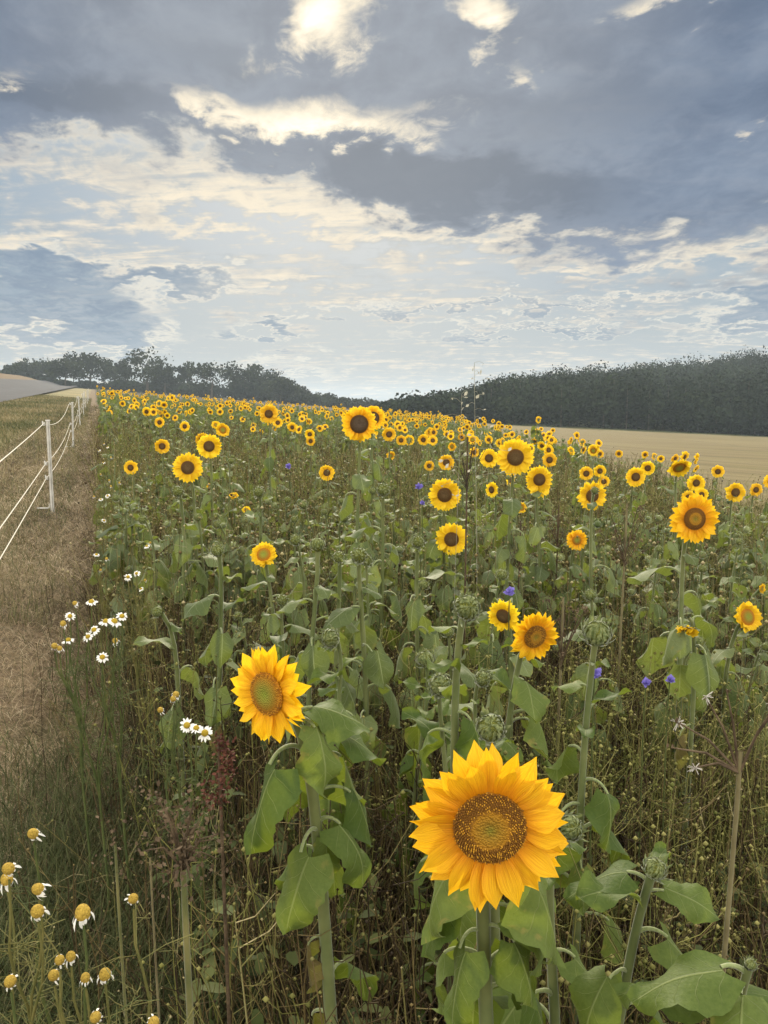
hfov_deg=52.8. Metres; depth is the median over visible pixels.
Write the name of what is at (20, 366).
deciduous tree
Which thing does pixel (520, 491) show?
sunflower
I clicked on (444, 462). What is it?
sunflower
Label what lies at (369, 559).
sunflower
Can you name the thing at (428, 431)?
sunflower
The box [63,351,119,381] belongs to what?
deciduous tree
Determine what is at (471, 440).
sunflower
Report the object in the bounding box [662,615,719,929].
sunflower
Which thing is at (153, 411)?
sunflower
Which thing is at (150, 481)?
sunflower
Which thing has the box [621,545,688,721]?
sunflower
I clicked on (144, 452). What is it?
sunflower
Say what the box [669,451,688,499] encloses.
sunflower
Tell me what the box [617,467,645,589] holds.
sunflower
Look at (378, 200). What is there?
sky
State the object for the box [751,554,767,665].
sunflower
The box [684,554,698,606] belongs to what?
sunflower
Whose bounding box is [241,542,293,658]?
sunflower
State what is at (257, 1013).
weed leaves
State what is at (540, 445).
sunflower
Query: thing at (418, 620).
sunflower
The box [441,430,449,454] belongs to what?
sunflower
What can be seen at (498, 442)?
sunflower
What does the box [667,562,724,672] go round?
sunflower
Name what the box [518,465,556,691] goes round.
sunflower
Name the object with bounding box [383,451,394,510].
sunflower
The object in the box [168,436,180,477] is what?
sunflower
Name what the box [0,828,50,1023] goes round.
mayweed
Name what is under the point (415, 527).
sunflower
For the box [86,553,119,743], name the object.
mayweed
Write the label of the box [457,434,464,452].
sunflower
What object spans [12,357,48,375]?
deciduous tree
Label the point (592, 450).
sunflower
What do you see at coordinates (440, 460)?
oat grass
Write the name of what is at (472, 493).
sunflower
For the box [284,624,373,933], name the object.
sunflower
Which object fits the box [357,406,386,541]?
sunflower
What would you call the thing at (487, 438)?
sunflower
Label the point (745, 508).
sunflower
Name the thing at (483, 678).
sunflower
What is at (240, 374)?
deciduous tree
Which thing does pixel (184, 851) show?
dead thistle
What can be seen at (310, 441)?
sunflower
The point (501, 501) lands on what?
sunflower
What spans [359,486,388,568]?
sunflower
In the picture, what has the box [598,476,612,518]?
sunflower
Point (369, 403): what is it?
deciduous tree
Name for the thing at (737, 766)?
dead thistle
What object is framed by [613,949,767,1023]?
sunflower
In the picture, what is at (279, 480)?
sunflower
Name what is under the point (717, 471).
sunflower
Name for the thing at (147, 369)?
deciduous tree
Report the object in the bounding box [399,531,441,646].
sunflower
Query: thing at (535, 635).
sunflower
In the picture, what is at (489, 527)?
sunflower
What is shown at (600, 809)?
sunflower
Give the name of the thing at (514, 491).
sunflower
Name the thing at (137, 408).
sunflower
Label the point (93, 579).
sunflower
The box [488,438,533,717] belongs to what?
sunflower
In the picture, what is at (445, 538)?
sunflower
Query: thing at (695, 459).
sunflower
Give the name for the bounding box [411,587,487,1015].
sunflower
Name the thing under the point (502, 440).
sunflower
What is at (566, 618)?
sunflower
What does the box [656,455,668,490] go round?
sunflower
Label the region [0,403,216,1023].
cut hay
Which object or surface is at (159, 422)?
sunflower
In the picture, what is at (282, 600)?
sunflower
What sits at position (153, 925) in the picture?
dead thistle
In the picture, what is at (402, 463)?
sunflower
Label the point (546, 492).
sunflower
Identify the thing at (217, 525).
sunflower
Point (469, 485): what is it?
sunflower
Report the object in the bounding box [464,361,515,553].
oat grass
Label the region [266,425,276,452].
sunflower
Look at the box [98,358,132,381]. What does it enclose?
deciduous tree
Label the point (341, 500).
sunflower
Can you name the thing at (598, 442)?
sunflower
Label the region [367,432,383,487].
sunflower
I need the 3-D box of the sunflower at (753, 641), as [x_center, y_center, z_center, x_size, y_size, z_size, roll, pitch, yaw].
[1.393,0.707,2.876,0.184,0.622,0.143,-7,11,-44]
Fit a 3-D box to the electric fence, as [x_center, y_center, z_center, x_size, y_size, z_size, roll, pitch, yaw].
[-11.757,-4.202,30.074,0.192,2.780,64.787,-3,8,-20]
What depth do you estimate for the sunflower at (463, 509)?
4.34 m
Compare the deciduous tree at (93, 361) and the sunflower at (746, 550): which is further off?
the deciduous tree at (93, 361)
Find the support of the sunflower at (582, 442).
on the ground at (742, 459)
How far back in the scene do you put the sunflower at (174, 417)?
9.63 m
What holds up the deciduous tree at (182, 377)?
on the ground at (742, 459)
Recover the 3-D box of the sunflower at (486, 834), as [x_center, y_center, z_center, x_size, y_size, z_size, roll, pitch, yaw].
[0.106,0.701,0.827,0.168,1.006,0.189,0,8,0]
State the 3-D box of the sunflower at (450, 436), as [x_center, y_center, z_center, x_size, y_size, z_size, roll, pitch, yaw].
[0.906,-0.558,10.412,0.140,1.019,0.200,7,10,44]
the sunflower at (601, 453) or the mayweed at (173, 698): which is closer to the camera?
the mayweed at (173, 698)
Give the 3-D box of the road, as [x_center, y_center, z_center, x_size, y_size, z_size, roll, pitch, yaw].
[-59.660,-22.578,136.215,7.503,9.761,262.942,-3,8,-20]
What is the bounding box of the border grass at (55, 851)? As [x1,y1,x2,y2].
[0,569,438,1023]
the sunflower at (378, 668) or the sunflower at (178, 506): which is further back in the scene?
the sunflower at (178, 506)
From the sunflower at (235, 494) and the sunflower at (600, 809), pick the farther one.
the sunflower at (235, 494)
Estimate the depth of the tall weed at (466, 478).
2.73 m
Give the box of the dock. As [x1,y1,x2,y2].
[187,729,241,1023]
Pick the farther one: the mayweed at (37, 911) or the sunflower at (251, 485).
the sunflower at (251, 485)
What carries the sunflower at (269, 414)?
on the ground at (742, 459)
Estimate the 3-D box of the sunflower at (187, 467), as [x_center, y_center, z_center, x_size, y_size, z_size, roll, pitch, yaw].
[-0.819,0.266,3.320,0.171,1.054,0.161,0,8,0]
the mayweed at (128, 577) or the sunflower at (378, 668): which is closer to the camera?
the sunflower at (378, 668)
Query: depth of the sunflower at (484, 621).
2.49 m
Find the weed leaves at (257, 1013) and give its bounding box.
[103,427,767,1023]
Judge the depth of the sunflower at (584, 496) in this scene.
3.26 m
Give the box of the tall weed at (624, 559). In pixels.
[595,503,658,779]
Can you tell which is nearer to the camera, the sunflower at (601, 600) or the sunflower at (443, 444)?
the sunflower at (601, 600)
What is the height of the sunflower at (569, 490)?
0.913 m
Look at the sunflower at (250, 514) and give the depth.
3.08 m
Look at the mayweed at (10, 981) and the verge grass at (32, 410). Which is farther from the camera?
the verge grass at (32, 410)
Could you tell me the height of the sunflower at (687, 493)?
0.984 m
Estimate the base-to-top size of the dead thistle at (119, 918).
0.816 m
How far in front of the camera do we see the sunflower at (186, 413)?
11.25 m
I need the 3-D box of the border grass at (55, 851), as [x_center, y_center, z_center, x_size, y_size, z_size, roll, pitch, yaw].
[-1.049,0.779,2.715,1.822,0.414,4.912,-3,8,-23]
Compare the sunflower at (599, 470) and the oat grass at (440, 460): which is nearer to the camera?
the oat grass at (440, 460)
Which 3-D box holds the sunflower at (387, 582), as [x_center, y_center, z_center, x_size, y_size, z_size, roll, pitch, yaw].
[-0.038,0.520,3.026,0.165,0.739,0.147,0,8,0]
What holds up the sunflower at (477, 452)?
on the ground at (742, 459)
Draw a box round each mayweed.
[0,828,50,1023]
[0,862,76,1023]
[4,974,58,1023]
[40,638,142,943]
[41,951,130,1023]
[50,599,112,903]
[72,612,145,923]
[72,903,155,1023]
[84,893,198,1023]
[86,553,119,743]
[87,496,109,650]
[89,494,115,651]
[90,998,203,1023]
[93,443,113,516]
[94,474,114,575]
[100,456,111,526]
[106,479,120,579]
[118,571,160,794]
[127,691,209,1016]
[132,541,165,748]
[163,717,230,1019]
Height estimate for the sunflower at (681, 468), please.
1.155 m
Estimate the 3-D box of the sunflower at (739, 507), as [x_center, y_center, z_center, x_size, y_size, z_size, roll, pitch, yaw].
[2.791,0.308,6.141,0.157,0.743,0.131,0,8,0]
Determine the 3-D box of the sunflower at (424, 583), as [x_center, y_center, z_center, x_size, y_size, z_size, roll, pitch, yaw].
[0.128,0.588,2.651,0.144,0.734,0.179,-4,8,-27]
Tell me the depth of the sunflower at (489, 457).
4.61 m
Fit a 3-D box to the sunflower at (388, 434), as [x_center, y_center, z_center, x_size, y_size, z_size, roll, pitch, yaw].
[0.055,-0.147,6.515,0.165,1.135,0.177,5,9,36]
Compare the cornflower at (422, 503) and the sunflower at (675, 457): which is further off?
the sunflower at (675, 457)
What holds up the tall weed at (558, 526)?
on the ground at (742, 459)
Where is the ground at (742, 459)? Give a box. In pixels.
[0,373,767,1023]
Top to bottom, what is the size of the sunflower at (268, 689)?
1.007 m
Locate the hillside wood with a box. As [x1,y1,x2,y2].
[373,345,767,435]
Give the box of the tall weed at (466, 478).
[449,437,494,653]
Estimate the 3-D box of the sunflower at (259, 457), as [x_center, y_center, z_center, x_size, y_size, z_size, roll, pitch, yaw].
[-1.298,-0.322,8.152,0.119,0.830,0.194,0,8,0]
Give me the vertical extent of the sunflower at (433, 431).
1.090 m
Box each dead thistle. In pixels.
[91,787,140,1023]
[111,776,237,1023]
[135,818,164,1023]
[666,689,767,972]
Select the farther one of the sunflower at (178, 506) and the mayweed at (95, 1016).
the sunflower at (178, 506)
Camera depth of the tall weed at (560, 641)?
1.96 m
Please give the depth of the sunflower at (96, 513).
5.39 m
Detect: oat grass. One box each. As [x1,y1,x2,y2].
[438,392,468,668]
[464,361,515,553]
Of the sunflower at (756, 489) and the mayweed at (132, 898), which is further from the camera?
the sunflower at (756, 489)
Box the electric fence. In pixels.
[0,389,88,558]
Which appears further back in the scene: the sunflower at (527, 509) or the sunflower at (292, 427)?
the sunflower at (292, 427)
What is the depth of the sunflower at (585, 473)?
6.00 m
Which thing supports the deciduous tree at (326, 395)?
on the ground at (742, 459)
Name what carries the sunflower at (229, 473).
on the ground at (742, 459)
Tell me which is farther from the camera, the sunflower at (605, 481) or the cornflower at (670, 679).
the sunflower at (605, 481)
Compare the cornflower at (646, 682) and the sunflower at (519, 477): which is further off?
the sunflower at (519, 477)
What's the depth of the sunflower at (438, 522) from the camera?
3.98 m
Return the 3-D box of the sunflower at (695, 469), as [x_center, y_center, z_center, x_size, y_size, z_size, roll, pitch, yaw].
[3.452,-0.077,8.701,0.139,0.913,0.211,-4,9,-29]
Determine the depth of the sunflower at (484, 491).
6.00 m
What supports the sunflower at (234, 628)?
on the ground at (742, 459)
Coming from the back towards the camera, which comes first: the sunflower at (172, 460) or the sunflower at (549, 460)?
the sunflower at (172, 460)
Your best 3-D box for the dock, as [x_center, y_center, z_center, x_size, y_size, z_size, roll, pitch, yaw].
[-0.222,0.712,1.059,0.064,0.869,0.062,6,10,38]
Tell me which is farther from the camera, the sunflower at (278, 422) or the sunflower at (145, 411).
the sunflower at (145, 411)
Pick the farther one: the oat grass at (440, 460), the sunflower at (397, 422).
the sunflower at (397, 422)
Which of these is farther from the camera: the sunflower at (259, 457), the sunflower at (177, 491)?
the sunflower at (259, 457)
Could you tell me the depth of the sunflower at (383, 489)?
2.59 m
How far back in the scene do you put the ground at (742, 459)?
6.04 m
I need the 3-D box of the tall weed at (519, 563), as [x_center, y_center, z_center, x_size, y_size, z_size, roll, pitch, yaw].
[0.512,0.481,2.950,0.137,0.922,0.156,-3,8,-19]
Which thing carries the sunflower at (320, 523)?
on the ground at (742, 459)
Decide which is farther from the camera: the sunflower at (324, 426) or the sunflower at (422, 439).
the sunflower at (324, 426)
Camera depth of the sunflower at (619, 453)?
11.32 m
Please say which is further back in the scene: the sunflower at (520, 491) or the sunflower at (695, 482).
the sunflower at (520, 491)
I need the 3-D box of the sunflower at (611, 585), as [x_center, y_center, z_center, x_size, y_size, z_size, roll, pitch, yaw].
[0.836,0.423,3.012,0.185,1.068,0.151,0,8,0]
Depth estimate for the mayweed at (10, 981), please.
0.75 m
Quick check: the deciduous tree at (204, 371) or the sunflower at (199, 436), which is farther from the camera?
the deciduous tree at (204, 371)
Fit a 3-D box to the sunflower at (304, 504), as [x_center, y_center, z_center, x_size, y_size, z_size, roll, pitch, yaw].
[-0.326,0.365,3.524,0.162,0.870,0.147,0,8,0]
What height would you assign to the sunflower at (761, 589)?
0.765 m
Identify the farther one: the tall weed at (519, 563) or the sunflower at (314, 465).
the sunflower at (314, 465)
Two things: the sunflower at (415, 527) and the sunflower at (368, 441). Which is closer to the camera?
the sunflower at (415, 527)
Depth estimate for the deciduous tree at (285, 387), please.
192.49 m
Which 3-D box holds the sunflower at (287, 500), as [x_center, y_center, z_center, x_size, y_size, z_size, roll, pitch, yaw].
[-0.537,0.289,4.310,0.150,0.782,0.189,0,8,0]
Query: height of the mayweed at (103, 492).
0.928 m
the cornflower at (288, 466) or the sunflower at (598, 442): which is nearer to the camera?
the cornflower at (288, 466)
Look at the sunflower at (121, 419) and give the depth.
9.04 m
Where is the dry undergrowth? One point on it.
(394, 915)
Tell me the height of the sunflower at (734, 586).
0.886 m
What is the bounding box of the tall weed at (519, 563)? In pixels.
[496,518,545,652]
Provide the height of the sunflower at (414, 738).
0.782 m
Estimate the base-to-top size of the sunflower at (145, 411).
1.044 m
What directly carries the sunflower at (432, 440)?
on the ground at (742, 459)
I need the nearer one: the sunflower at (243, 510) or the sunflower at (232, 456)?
the sunflower at (243, 510)
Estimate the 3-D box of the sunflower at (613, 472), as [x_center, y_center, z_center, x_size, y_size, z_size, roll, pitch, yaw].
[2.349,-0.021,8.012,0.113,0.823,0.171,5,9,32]
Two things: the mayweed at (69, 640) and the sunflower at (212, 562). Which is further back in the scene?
the sunflower at (212, 562)
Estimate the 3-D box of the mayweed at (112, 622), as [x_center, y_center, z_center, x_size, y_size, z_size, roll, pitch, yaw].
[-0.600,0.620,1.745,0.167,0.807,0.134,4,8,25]
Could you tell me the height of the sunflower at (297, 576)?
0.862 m
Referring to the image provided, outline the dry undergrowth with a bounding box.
[0,403,767,1023]
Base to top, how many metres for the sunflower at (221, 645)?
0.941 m
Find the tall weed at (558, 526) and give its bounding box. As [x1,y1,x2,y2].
[547,504,573,660]
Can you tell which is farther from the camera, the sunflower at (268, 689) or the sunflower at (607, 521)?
the sunflower at (607, 521)
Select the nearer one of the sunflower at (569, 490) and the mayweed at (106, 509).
the mayweed at (106, 509)
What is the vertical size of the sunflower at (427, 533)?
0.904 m
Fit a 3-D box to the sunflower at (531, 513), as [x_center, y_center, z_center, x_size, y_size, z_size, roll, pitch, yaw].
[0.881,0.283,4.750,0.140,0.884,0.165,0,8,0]
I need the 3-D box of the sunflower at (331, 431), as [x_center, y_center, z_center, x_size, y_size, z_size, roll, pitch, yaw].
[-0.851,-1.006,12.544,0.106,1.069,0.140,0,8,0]
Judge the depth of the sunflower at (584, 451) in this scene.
10.20 m
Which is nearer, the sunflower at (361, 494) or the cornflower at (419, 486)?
the cornflower at (419, 486)
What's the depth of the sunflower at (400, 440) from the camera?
7.62 m
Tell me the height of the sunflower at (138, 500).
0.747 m
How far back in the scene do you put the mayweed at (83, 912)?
0.76 m
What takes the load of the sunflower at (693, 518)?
on the ground at (742, 459)
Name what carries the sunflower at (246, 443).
on the ground at (742, 459)
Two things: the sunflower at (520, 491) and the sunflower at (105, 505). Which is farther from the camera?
the sunflower at (520, 491)
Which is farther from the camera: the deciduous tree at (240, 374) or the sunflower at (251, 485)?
the deciduous tree at (240, 374)
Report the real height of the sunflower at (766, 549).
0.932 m
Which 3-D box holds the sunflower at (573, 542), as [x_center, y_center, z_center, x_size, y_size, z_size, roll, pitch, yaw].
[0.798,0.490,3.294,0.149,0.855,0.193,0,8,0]
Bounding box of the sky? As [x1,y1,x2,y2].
[0,0,767,401]
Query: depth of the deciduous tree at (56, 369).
193.22 m
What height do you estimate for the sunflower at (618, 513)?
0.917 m
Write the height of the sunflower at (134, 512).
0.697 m
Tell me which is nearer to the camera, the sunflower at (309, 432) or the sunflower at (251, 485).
the sunflower at (251, 485)
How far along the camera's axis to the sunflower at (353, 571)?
2.55 m
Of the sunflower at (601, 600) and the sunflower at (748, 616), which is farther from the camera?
the sunflower at (601, 600)
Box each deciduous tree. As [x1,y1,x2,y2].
[2,362,37,373]
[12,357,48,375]
[44,357,91,385]
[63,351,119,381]
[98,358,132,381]
[117,346,173,393]
[150,364,179,394]
[173,361,196,382]
[186,362,227,397]
[217,360,268,399]
[241,367,291,387]
[257,376,300,403]
[287,385,312,401]
[306,392,336,404]
[326,397,355,407]
[352,397,378,407]
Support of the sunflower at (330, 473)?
on the ground at (742, 459)
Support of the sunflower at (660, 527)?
on the ground at (742, 459)
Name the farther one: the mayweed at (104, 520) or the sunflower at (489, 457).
the sunflower at (489, 457)
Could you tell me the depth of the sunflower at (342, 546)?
3.17 m
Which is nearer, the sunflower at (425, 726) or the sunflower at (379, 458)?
the sunflower at (425, 726)
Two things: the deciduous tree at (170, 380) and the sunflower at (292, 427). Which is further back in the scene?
the deciduous tree at (170, 380)
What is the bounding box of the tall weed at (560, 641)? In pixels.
[542,595,593,792]
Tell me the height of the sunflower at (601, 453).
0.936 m
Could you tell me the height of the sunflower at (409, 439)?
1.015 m
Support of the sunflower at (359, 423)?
on the ground at (742, 459)
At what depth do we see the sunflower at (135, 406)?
11.21 m
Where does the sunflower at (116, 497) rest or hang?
on the ground at (742, 459)
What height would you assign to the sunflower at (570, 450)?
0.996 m
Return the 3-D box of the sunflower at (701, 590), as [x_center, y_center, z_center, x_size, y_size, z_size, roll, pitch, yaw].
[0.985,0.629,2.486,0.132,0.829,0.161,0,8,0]
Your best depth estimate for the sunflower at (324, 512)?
3.86 m
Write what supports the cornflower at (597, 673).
on the ground at (742, 459)
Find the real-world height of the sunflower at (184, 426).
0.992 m
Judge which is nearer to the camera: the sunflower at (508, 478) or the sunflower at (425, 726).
the sunflower at (425, 726)
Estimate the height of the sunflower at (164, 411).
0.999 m
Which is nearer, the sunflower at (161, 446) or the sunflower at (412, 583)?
the sunflower at (412, 583)
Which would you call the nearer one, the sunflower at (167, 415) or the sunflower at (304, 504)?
the sunflower at (304, 504)
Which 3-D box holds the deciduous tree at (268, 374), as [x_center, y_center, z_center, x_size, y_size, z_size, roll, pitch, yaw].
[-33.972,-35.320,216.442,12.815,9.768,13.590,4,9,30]
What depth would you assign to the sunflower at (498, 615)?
1.87 m
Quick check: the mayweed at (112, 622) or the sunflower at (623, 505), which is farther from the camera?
the sunflower at (623, 505)
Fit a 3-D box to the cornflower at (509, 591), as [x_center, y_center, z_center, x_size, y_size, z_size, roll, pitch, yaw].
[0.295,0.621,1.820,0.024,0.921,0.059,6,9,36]
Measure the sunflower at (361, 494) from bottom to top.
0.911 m
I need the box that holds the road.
[0,379,75,401]
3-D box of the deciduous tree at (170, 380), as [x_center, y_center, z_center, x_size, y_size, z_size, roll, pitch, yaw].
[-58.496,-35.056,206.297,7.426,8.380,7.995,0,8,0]
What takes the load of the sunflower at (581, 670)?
on the ground at (742, 459)
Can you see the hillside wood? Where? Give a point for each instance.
(721, 394)
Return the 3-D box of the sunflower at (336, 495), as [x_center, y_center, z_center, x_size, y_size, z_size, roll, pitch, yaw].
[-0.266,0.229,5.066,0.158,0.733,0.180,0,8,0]
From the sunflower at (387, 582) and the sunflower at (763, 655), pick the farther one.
the sunflower at (387, 582)
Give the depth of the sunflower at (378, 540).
3.35 m
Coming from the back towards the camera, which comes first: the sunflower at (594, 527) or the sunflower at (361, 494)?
the sunflower at (361, 494)
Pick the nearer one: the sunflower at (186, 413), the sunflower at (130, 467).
the sunflower at (130, 467)
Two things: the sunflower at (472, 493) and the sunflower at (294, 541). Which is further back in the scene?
the sunflower at (472, 493)
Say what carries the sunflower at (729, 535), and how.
on the ground at (742, 459)
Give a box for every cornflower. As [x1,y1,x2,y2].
[286,463,291,524]
[415,483,422,577]
[420,501,424,615]
[503,586,514,702]
[587,667,601,966]
[632,677,651,1019]
[658,674,674,928]
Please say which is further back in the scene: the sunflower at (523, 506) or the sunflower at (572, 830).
the sunflower at (523, 506)
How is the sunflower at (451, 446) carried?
on the ground at (742, 459)
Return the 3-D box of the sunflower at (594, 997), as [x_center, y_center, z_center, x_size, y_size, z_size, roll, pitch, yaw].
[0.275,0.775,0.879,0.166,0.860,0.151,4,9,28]
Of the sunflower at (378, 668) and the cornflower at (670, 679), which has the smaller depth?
the cornflower at (670, 679)
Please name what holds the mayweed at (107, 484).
on the ground at (742, 459)
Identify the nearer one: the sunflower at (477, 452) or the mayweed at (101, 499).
the mayweed at (101, 499)
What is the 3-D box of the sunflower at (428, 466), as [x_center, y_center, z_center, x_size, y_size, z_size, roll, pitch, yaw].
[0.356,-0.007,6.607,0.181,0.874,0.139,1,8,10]
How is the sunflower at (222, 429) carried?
on the ground at (742, 459)
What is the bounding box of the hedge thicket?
[0,369,361,408]
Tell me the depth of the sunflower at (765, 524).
5.97 m
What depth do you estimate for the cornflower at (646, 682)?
1.54 m
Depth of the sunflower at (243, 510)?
4.02 m
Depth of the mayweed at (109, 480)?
3.93 m
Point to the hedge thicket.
(236, 392)
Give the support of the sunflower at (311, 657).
on the ground at (742, 459)
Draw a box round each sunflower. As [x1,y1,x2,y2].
[89,519,122,648]
[93,476,115,538]
[99,489,125,523]
[102,408,113,443]
[108,493,150,644]
[117,418,125,455]
[120,497,154,539]
[121,495,154,665]
[124,461,144,520]
[131,405,140,432]
[133,407,140,435]
[134,603,204,836]
[135,497,150,564]
[136,512,172,681]
[138,446,151,524]
[142,407,151,456]
[142,466,166,539]
[147,408,160,438]
[151,417,169,472]
[154,439,173,518]
[162,409,170,438]
[164,413,175,447]
[165,479,190,545]
[167,483,208,713]
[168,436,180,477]
[169,415,179,454]
[170,452,209,651]
[179,421,189,452]
[180,512,224,686]
[181,542,245,881]
[184,410,193,444]
[184,504,208,582]
[194,447,207,509]
[195,432,213,501]
[196,434,232,540]
[210,518,243,655]
[211,421,223,463]
[216,423,231,504]
[219,458,244,522]
[224,610,270,785]
[226,492,242,523]
[230,645,386,1023]
[231,454,242,493]
[237,506,257,546]
[240,483,276,644]
[241,455,256,511]
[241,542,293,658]
[244,433,250,468]
[256,442,264,478]
[257,404,278,527]
[261,592,318,835]
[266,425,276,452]
[269,514,312,646]
[271,418,284,473]
[273,457,287,522]
[276,535,359,841]
[278,495,300,569]
[284,533,327,704]
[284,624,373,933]
[288,423,299,459]
[293,464,310,498]
[296,500,326,616]
[300,436,314,490]
[303,454,318,506]
[305,429,318,477]
[305,508,335,624]
[306,463,319,513]
[313,465,338,541]
[313,549,362,700]
[316,509,338,612]
[321,424,328,464]
[322,545,401,924]
[326,516,355,652]
[328,497,355,593]
[329,417,334,479]
[330,549,376,776]
[332,435,339,478]
[333,405,376,618]
[333,492,354,551]
[341,553,396,820]
[344,482,402,766]
[354,458,363,513]
[356,441,367,474]
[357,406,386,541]
[358,558,394,684]
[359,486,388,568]
[365,438,373,506]
[365,507,395,650]
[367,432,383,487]
[381,427,400,514]
[382,647,450,959]
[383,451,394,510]
[384,498,404,545]
[393,420,401,453]
[393,533,454,800]
[396,435,406,523]
[396,579,438,732]
[397,462,411,507]
[398,435,416,505]
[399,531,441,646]
[401,671,460,940]
[406,495,433,603]
[406,525,426,580]
[409,740,568,1023]
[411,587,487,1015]
[416,434,427,484]
[419,461,435,513]
[419,626,480,754]
[424,478,469,681]
[425,427,435,459]
[425,435,440,479]
[425,502,456,610]
[428,523,470,670]
[429,428,438,473]
[433,442,450,483]
[436,667,523,767]
[438,454,463,516]
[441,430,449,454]
[447,433,457,453]
[447,442,462,474]
[453,484,473,570]
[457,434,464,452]
[457,703,511,989]
[461,435,476,480]
[461,567,512,718]
[463,457,477,509]
[463,511,492,596]
[468,447,478,482]
[470,479,484,526]
[472,460,485,506]
[474,448,497,536]
[478,612,558,931]
[481,482,502,569]
[485,435,493,467]
[485,599,542,763]
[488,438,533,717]
[492,809,589,1023]
[493,439,500,480]
[497,496,515,564]
[500,437,506,478]
[500,476,515,532]
[506,476,520,526]
[511,474,523,498]
[512,502,529,585]
[512,558,546,680]
[517,468,529,497]
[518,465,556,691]
[519,490,540,554]
[520,485,533,530]
[526,489,548,563]
[527,515,551,600]
[537,441,545,466]
[538,453,556,549]
[543,444,553,511]
[545,612,631,1023]
[553,586,626,803]
[554,530,587,682]
[562,465,575,506]
[563,446,574,480]
[563,841,721,1023]
[565,575,601,664]
[567,480,606,667]
[572,466,592,523]
[573,486,620,652]
[574,447,586,478]
[576,441,587,484]
[585,583,622,716]
[587,444,599,481]
[587,507,598,546]
[589,465,608,527]
[592,506,623,589]
[595,439,601,462]
[595,450,604,461]
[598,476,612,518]
[607,471,615,496]
[607,479,629,537]
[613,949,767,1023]
[614,450,623,476]
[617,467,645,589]
[621,474,630,517]
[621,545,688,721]
[626,493,719,874]
[629,461,654,533]
[636,558,669,686]
[649,523,664,540]
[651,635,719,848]
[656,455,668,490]
[657,459,691,589]
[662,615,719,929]
[663,490,694,591]
[664,454,678,496]
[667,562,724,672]
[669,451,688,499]
[675,585,716,722]
[680,474,703,544]
[682,453,698,492]
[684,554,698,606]
[685,465,698,488]
[685,488,708,564]
[686,474,705,551]
[695,601,762,848]
[706,537,754,661]
[709,465,724,507]
[715,483,745,573]
[717,514,744,572]
[725,547,753,596]
[726,641,767,777]
[732,505,742,532]
[733,584,767,718]
[738,628,767,773]
[739,483,762,570]
[742,506,747,547]
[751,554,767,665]
[757,475,767,537]
[757,520,767,580]
[763,514,767,549]
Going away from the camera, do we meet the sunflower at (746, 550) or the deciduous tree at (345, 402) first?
the sunflower at (746, 550)
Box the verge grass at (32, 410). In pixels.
[0,394,91,625]
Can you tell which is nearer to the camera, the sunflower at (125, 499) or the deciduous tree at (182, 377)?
the sunflower at (125, 499)
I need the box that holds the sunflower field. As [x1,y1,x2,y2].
[90,385,767,728]
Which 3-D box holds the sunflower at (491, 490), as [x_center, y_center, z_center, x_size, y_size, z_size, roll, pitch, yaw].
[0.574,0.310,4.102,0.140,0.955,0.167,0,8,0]
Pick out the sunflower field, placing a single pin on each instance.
(246, 412)
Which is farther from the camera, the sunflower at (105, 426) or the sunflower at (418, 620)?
the sunflower at (105, 426)
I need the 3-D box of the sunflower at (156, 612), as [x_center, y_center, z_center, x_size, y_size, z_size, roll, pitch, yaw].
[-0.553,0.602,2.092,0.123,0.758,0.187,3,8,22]
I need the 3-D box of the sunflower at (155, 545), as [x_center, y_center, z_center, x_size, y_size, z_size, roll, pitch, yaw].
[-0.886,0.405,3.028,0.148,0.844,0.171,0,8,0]
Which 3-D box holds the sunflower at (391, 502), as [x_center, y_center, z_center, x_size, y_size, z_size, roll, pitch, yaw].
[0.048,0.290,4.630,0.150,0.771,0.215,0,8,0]
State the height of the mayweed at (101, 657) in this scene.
0.768 m
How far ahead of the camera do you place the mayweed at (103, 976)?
0.79 m
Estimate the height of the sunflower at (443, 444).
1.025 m
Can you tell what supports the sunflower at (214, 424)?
on the ground at (742, 459)
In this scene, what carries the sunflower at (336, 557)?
on the ground at (742, 459)
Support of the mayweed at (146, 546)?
on the ground at (742, 459)
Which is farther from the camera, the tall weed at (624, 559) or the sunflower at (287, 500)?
the sunflower at (287, 500)
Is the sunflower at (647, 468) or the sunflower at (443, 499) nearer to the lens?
the sunflower at (443, 499)
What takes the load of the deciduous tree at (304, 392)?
on the ground at (742, 459)
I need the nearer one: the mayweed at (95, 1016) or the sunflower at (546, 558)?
the mayweed at (95, 1016)
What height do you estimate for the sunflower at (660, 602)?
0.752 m
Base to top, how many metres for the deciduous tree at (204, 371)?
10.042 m
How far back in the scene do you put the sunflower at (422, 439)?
7.74 m
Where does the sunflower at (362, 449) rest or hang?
on the ground at (742, 459)
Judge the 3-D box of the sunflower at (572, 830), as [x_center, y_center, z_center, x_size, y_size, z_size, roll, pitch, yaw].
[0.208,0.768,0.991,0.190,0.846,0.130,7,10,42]
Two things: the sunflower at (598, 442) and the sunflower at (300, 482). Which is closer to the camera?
the sunflower at (300, 482)
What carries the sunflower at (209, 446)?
on the ground at (742, 459)
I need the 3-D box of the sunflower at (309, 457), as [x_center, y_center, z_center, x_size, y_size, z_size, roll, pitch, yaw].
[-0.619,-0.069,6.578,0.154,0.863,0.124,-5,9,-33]
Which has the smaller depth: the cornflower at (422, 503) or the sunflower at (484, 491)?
the cornflower at (422, 503)
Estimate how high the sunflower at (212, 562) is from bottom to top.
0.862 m
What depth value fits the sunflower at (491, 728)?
1.03 m
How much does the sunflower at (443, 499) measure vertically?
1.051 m
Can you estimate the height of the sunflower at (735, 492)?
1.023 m

